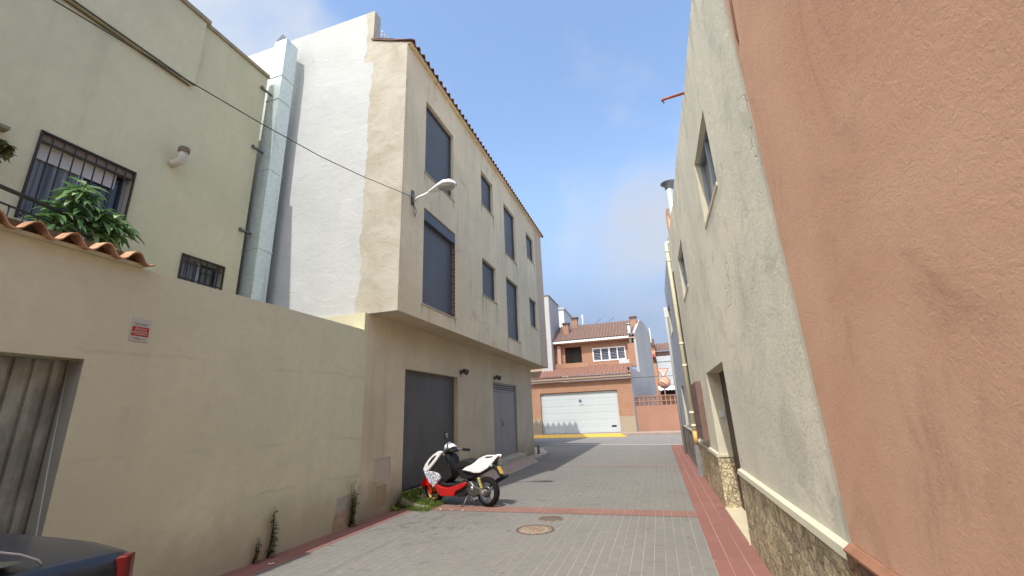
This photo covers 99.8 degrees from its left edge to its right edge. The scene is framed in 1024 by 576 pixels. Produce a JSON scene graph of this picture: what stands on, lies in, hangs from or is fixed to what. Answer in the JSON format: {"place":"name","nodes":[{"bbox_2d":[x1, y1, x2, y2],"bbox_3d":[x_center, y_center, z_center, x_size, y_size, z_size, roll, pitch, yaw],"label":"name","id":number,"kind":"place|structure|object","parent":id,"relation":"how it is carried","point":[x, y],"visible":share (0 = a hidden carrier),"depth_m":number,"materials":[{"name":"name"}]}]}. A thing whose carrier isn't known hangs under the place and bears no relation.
{"place":"outdoors","nodes":[
{"label":"outdoors","id":0,"kind":"place"},
{"bbox_2d":[188,0,690,380],"label":"sky","id":1,"kind":"structure","parent":0,"point":[565,97],"materials":[{"name":"blue"}]},
{"bbox_2d":[252,445,718,575],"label":"paved street","id":2,"kind":"structure","parent":0,"point":[447,543],"depth_m":5.70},
{"bbox_2d":[0,534,134,575],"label":"parked car","id":3,"kind":"object","parent":2,"relation":"on","point":[27,555],"visible":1,"depth_m":2.00,"materials":[{"name":"black paint"}]},
{"bbox_2d":[421,432,508,506],"bbox_3d":[-0.943,3.326,8.010,1.822,1.274,0.771,-12,-19,29],"label":"scooter","id":4,"kind":"object","parent":2,"relation":"on","point":[445,468],"visible":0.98,"depth_m":7.82,"materials":[{"name":"plastic"}]},
{"bbox_2d":[516,524,554,534],"bbox_3d":[0.317,3.304,5.908,0.532,0.010,0.532,-7,-17,17],"label":"manhole cover","id":5,"kind":"object","parent":2,"relation":"on","point":[537,529],"visible":1,"depth_m":5.88,"materials":[{"name":"brown metal"}]},
{"bbox_2d":[537,515,563,521],"bbox_3d":[0.578,3.469,6.494,0.398,0.007,0.400,-7,-17,17],"label":"drain cover","id":6,"kind":"object","parent":2,"relation":"on","point":[550,518],"visible":1,"depth_m":6.47,"materials":[{"name":"brown metal"}]},
{"bbox_2d":[424,505,696,516],"bbox_3d":[0.546,3.645,7.078,4.620,0.001,0.420,-7,-17,17],"label":"red cross band","id":7,"kind":"object","parent":2,"relation":"on","point":[675,513],"visible":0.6,"depth_m":6.94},
{"bbox_2d":[668,319,683,424],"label":"corner house","id":8,"kind":"structure","parent":2,"relation":"on","point":[676,374],"depth_m":17.04,"materials":[{"name":"grey paint"}]},
{"bbox_2d":[219,445,771,575],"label":"red paving strip","id":9,"kind":"object","parent":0,"point":[733,551],"visible":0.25,"depth_m":5.50,"materials":[{"name":"red brick"}]},
{"bbox_2d":[0,209,368,575],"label":"garden wall","id":10,"kind":"structure","parent":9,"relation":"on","point":[203,430],"depth_m":4.25,"materials":[{"name":"beige paint"}]},
{"bbox_2d":[129,317,151,341],"bbox_3d":[-3.574,0.403,4.151,0.011,0.220,0.160,-7,-17,17],"label":"alarm sign","id":11,"kind":"object","parent":10,"relation":"attached to","point":[140,329],"visible":1,"depth_m":4.14,"materials":[{"name":"white plastic"}]},
{"bbox_2d":[251,538,262,563],"bbox_3d":[-2.921,3.026,4.979,0.098,0.271,0.112,-7,-17,17],"label":"weed","id":12,"kind":"object","parent":9,"relation":"on","point":[256,554],"visible":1,"depth_m":4.97,"materials":[{"name":"green plant"}]},
{"bbox_2d":[265,508,279,557],"bbox_3d":[-2.860,2.940,5.188,0.122,0.547,0.167,2,-17,-13],"label":"weed","id":13,"kind":"object","parent":9,"relation":"on","point":[271,545],"visible":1,"depth_m":5.18,"materials":[{"name":"green plant"}]},
{"bbox_2d":[348,481,360,526],"bbox_3d":[-2.384,3.280,6.572,0.142,0.648,0.216,-7,-17,17],"label":"weed","id":14,"kind":"object","parent":9,"relation":"on","point":[352,512],"visible":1,"depth_m":6.53,"materials":[{"name":"green plant"}]},
{"bbox_2d":[394,490,403,506],"bbox_3d":[-1.977,3.730,7.597,0.237,0.343,0.186,4,-18,-22],"label":"weed","id":15,"kind":"object","parent":9,"relation":"on","point":[399,499],"visible":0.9,"depth_m":7.59,"materials":[{"name":"green plant"}]},
{"bbox_2d":[390,486,445,511],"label":"grass","id":16,"kind":"structure","parent":9,"relation":"on","point":[411,495],"depth_m":7.78,"materials":[{"name":"green plant"}]},
{"bbox_2d":[664,237,698,466],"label":"blue grey building","id":17,"kind":"structure","parent":9,"relation":"on","point":[681,384],"depth_m":14.03,"materials":[{"name":"paint"}]},
{"bbox_2d":[660,179,673,217],"bbox_3d":[4.740,-2.169,12.676,0.470,2.210,0.470,-7,-17,17],"label":"flue pipe","id":18,"kind":"object","parent":17,"relation":"attached to","point":[667,185],"visible":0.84,"depth_m":12.80,"materials":[{"name":"silver metal"}]},
{"bbox_2d":[666,208,669,233],"bbox_3d":[5.020,-1.615,13.244,0.350,1.650,0.500,-7,-17,17],"label":"chimney stack","id":19,"kind":"object","parent":17,"relation":"on","point":[668,217],"visible":0.2,"depth_m":13.24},
{"bbox_2d":[668,310,672,336],"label":"window","id":20,"kind":"structure","parent":17,"relation":"in","point":[669,315],"depth_m":16.10,"materials":[{"name":"beige glass"}]},
{"bbox_2d":[663,307,686,451],"bbox_3d":[6.090,3.235,15.933,0.282,5.290,0.120,-7,-17,17],"label":"downpipe","id":21,"kind":"object","parent":17,"relation":"attached to","point":[675,378],"visible":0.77,"depth_m":15.88,"materials":[{"name":"white plastic"}]},
{"bbox_2d":[665,241,702,475],"bbox_3d":[4.359,1.540,10.878,0.310,5.910,0.120,-7,-17,17],"label":"downpipe","id":22,"kind":"object","parent":17,"relation":"attached to","point":[689,398],"visible":0.88,"depth_m":10.76,"materials":[{"name":"beige plastic"}]},
{"bbox_2d":[681,387,688,427],"label":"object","id":23,"kind":"structure","parent":17,"relation":"in","point":[682,389],"depth_m":14.04,"materials":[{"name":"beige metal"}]},
{"bbox_2d":[668,0,850,575],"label":"old building","id":24,"kind":"structure","parent":9,"relation":"on","point":[769,474],"depth_m":3.77,"materials":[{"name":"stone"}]},
{"bbox_2d":[661,92,684,103],"bbox_3d":[2.140,-2.507,5.672,0.348,0.108,0.036,-7,-17,17],"label":"rusty spout","id":25,"kind":"object","parent":24,"relation":"attached to","point":[672,96],"visible":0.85,"depth_m":5.67,"materials":[{"name":"metal"}]},
{"bbox_2d":[678,251,687,301],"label":"window","id":26,"kind":"structure","parent":24,"relation":"in","point":[681,263],"depth_m":9.49,"materials":[{"name":"metal"}]},
{"bbox_2d":[690,381,709,440],"bbox_3d":[3.795,2.486,8.767,0.106,1.080,1.420,-7,-17,17],"label":"meter cabinet","id":27,"kind":"object","parent":24,"relation":"attached to","point":[699,410],"visible":1,"depth_m":8.22,"materials":[{"name":"brown metal"}]},
{"bbox_2d":[695,128,717,228],"bbox_3d":[2.245,-1.309,4.925,0.112,0.900,1.140,-7,-17,17],"label":"window","id":28,"kind":"structure","parent":24,"relation":"in","point":[705,172],"depth_m":5.28,"materials":[{"name":"glass"}]},
{"bbox_2d":[719,370,744,509],"bbox_3d":[3.188,2.118,5.956,0.058,2.018,1.919,-7,-17,17],"label":"door","id":29,"kind":"structure","parent":24,"relation":"in","point":[722,378],"depth_m":6.63,"materials":[{"name":"brown wood"}]},
{"bbox_2d":[528,447,547,459],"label":"corner pavement","id":30,"kind":"structure","parent":0,"point":[542,454],"depth_m":16.08,"materials":[{"name":"concrete"}]},
{"bbox_2d":[558,307,576,381],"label":"white block","id":31,"kind":"structure","parent":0,"point":[565,316],"depth_m":47.75,"materials":[{"name":"white paint"}]},
{"bbox_2d":[477,464,677,479],"bbox_3d":[0.516,4.959,11.492,3.836,0.001,7.966,-25,-28,53],"label":"dusty paving strip","id":32,"kind":"object","parent":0,"point":[597,465],"visible":0.3,"depth_m":12.71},
{"bbox_2d":[534,434,682,444],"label":"cross road","id":33,"kind":"structure","parent":0,"point":[655,439],"depth_m":24.30,"materials":[{"name":"grey asphalt"}]},
{"bbox_2d":[531,369,541,377],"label":"house","id":34,"kind":"structure","parent":33,"relation":"on","point":[535,373],"depth_m":23.65,"materials":[{"name":"paint"}]},
{"bbox_2d":[534,433,625,437],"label":"yellow kerb","id":35,"kind":"structure","parent":33,"relation":"on","point":[580,435],"depth_m":29.09,"materials":[{"name":"paint"}]},
{"bbox_2d":[569,444,682,444],"bbox_3d":[2.925,7.975,21.967,15.458,0.001,0.214,-12,-19,29],"label":"pale gutter line","id":36,"kind":"object","parent":33,"relation":"on","point":[625,444],"visible":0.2,"depth_m":20.54,"materials":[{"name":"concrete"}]},
{"bbox_2d":[658,385,676,404],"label":"yard shed","id":37,"kind":"structure","parent":33,"relation":"on","point":[669,390],"depth_m":33.33,"materials":[{"name":"white concrete"}]},
{"bbox_2d":[540,430,680,434],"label":"pavement","id":38,"kind":"structure","parent":0,"point":[652,432],"depth_m":28.93,"materials":[{"name":"concrete"}]},
{"bbox_2d":[635,394,680,430],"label":"yard wall","id":39,"kind":"structure","parent":38,"relation":"on","point":[658,417],"depth_m":30.54,"materials":[{"name":"brown brick"}]},
{"bbox_2d":[657,368,668,403],"bbox_3d":[11.365,8.180,31.681,0.900,4.501,0.106,-7,-17,17],"label":"give way sign","id":40,"kind":"object","parent":38,"relation":"on","point":[662,371],"visible":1,"depth_m":32.20,"materials":[{"name":"white metal"}]},
{"bbox_2d":[658,376,670,388],"bbox_3d":[11.258,6.976,31.895,0.897,0.896,0.196,-11,-18,26],"label":"no parking sign","id":41,"kind":"object","parent":40,"relation":"attached to","point":[664,382],"visible":1,"depth_m":31.91,"materials":[{"name":"red metal"}]},
{"bbox_2d":[654,342,673,385],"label":"white house","id":42,"kind":"structure","parent":0,"point":[663,359],"depth_m":39.41,"materials":[{"name":"paint"}]},
{"label":"ground","id":43,"kind":"structure","parent":0,"visible":0},
{"bbox_2d":[0,0,269,358],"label":"house","id":44,"kind":"structure","parent":43,"relation":"on","point":[89,103],"depth_m":6.66,"materials":[{"name":"paint"}]},
{"bbox_2d":[0,139,17,163],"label":"hanging plant","id":45,"kind":"object","parent":44,"relation":"hanging from","point":[7,149],"visible":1,"depth_m":5.01,"materials":[{"name":"green plant"}]},
{"bbox_2d":[0,184,113,242],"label":"terrace railing","id":46,"kind":"object","parent":44,"relation":"on","point":[29,198],"visible":0.15,"depth_m":4.72,"materials":[{"name":"black metal"}]},
{"bbox_2d":[14,130,136,247],"bbox_3d":[-5.889,-1.286,5.862,0.179,1.220,1.094,-7,-17,17],"label":"window","id":47,"kind":"structure","parent":44,"relation":"in","point":[55,159],"depth_m":5.80,"materials":[{"name":"metal"}]},
{"bbox_2d":[24,177,144,250],"bbox_3d":[-5.182,-0.555,5.215,0.642,1.475,1.244,-7,-17,17],"label":"terrace plant","id":48,"kind":"object","parent":44,"relation":"on","point":[77,196],"visible":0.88,"depth_m":5.26,"materials":[{"name":"green plant"}]},
{"bbox_2d":[64,0,194,85],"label":"wall cable","id":49,"kind":"object","parent":44,"relation":"attached to","point":[103,21],"depth_m":6.49,"materials":[{"name":"black rubber"}]},
{"bbox_2d":[168,145,190,167],"bbox_3d":[-5.434,-2.145,7.071,0.253,0.362,0.183,-7,-17,17],"label":"vent pipe","id":50,"kind":"object","parent":44,"relation":"attached to","point":[182,156],"visible":1,"depth_m":7.02,"materials":[{"name":"plastic"}]},
{"bbox_2d":[177,253,225,289],"bbox_3d":[-5.297,-0.126,7.289,0.159,0.705,0.754,-7,-17,17],"label":"window","id":51,"kind":"structure","parent":44,"relation":"in","point":[191,270],"depth_m":7.34,"materials":[{"name":"metal"}]},
{"bbox_2d":[238,34,297,301],"bbox_3d":[-4.999,-1.937,8.605,0.354,8.000,0.582,-7,-17,17],"label":"ventilation duct","id":52,"kind":"object","parent":44,"relation":"attached to","point":[255,270],"visible":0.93,"depth_m":8.71,"materials":[{"name":"metal"}]},
{"bbox_2d":[236,11,547,522],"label":"apartment building","id":53,"kind":"structure","parent":43,"relation":"on","point":[442,288],"depth_m":9.21,"materials":[{"name":"beige paint"}]},
{"bbox_2d":[402,370,453,491],"bbox_3d":[-1.795,3.020,9.349,0.065,2.290,2.440,-7,-17,17],"label":"garage door","id":54,"kind":"structure","parent":53,"relation":"in","point":[429,398],"depth_m":9.17,"materials":[{"name":"grey metal"}]},
{"bbox_2d":[411,179,456,216],"bbox_3d":[-1.501,-1.737,8.303,0.940,0.646,0.270,-7,-17,17],"label":"street lamp","id":55,"kind":"object","parent":53,"relation":"attached to","point":[445,184],"visible":1,"depth_m":8.27,"materials":[{"name":"metal"}]},
{"bbox_2d":[53,0,412,196],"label":"overhead cable","id":56,"kind":"object","parent":55,"relation":"attached to","point":[202,88],"visible":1,"depth_m":4.27,"materials":[{"name":"black rubber"}]},
{"bbox_2d":[421,210,456,319],"bbox_3d":[-1.602,-0.474,9.291,0.170,2.075,1.540,-7,-17,17],"label":"window","id":57,"kind":"structure","parent":53,"relation":"in","point":[438,288],"depth_m":9.40,"materials":[{"name":"metal"}]},
{"bbox_2d":[424,105,454,202],"bbox_3d":[-1.713,-3.121,10.030,0.150,1.835,1.450,-7,-17,17],"label":"window","id":58,"kind":"structure","parent":53,"relation":"in","point":[438,142],"depth_m":10.11,"materials":[{"name":"metal"}]},
{"bbox_2d":[460,369,468,374],"bbox_3d":[-1.207,2.128,10.934,0.241,0.173,0.154,2,-17,-14],"label":"wall spotlight","id":59,"kind":"object","parent":53,"relation":"attached to","point":[465,371],"depth_m":10.89,"materials":[{"name":"black metal"}]},
{"bbox_2d":[481,174,493,217],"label":"window","id":60,"kind":"structure","parent":53,"relation":"in","point":[485,187],"depth_m":13.11,"materials":[{"name":"metal"}]},
{"bbox_2d":[482,260,497,304],"bbox_3d":[-0.682,-0.179,12.181,0.150,1.085,1.150,-7,-17,17],"label":"window","id":61,"kind":"structure","parent":53,"relation":"in","point":[487,272],"depth_m":12.36,"materials":[{"name":"metal"}]},
{"bbox_2d":[494,375,500,380],"bbox_3d":[-0.446,2.748,13.190,0.241,0.173,0.154,2,-17,-14],"label":"wall spotlight","id":62,"kind":"object","parent":53,"relation":"attached to","point":[497,377],"depth_m":13.15,"materials":[{"name":"black metal"}]},
{"bbox_2d":[493,382,517,456],"bbox_3d":[-0.223,4.194,13.835,0.092,2.195,2.350,-7,-17,17],"label":"utility door","id":63,"kind":"structure","parent":53,"relation":"in","point":[504,396],"depth_m":13.84,"materials":[{"name":"grey metal"}]},
{"bbox_2d":[503,206,516,264],"bbox_3d":[-0.115,-1.823,14.768,0.150,1.825,1.300,-7,-17,17],"label":"window","id":64,"kind":"structure","parent":53,"relation":"in","point":[508,220],"depth_m":14.99,"materials":[{"name":"metal"}]},
{"bbox_2d":[506,278,520,342],"bbox_3d":[-0.008,0.733,14.022,0.150,1.975,1.350,-7,-17,17],"label":"window","id":65,"kind":"structure","parent":53,"relation":"in","point":[510,288],"depth_m":14.23,"materials":[{"name":"metal"}]},
{"bbox_2d":[526,235,534,265],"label":"window","id":66,"kind":"structure","parent":53,"relation":"in","point":[528,242],"depth_m":17.51,"materials":[{"name":"glass"}]},
{"bbox_2d":[529,299,537,329],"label":"window","id":67,"kind":"structure","parent":53,"relation":"in","point":[532,307],"depth_m":16.76,"materials":[{"name":"glass"}]},
{"bbox_2d":[537,295,560,383],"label":"grey block","id":68,"kind":"structure","parent":43,"relation":"on","point":[551,305],"depth_m":36.53,"materials":[{"name":"paint"}]},
{"bbox_2d":[531,316,658,434],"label":"brick house","id":69,"kind":"structure","parent":43,"relation":"on","point":[597,404],"depth_m":32.86,"materials":[{"name":"brick"}]},
{"bbox_2d":[569,348,580,362],"bbox_3d":[5.398,6.020,36.771,0.900,1.800,0.060,-7,-17,17],"label":"porch door","id":70,"kind":"structure","parent":69,"relation":"in","point":[575,357],"depth_m":36.82,"materials":[{"name":"brown wood"}]},
{"bbox_2d":[541,390,620,433],"bbox_3d":[4.997,9.210,31.936,5.720,2.886,0.078,-7,-17,17],"label":"garage door","id":71,"kind":"structure","parent":69,"relation":"in","point":[587,420],"depth_m":31.90,"materials":[{"name":"white plastic"}]},
{"bbox_2d":[592,346,625,361],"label":"window","id":72,"kind":"structure","parent":69,"relation":"in","point":[617,352],"depth_m":35.16,"materials":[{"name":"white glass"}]},
{"bbox_2d":[651,339,659,404],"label":"orange house","id":73,"kind":"structure","parent":43,"relation":"on","point":[654,359],"depth_m":40.35,"materials":[{"name":"brown brick"}]},
{"bbox_2d":[725,0,1023,575],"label":"terracotta building","id":74,"kind":"structure","parent":43,"relation":"on","point":[890,135],"depth_m":1.41,"materials":[{"name":"paint"}]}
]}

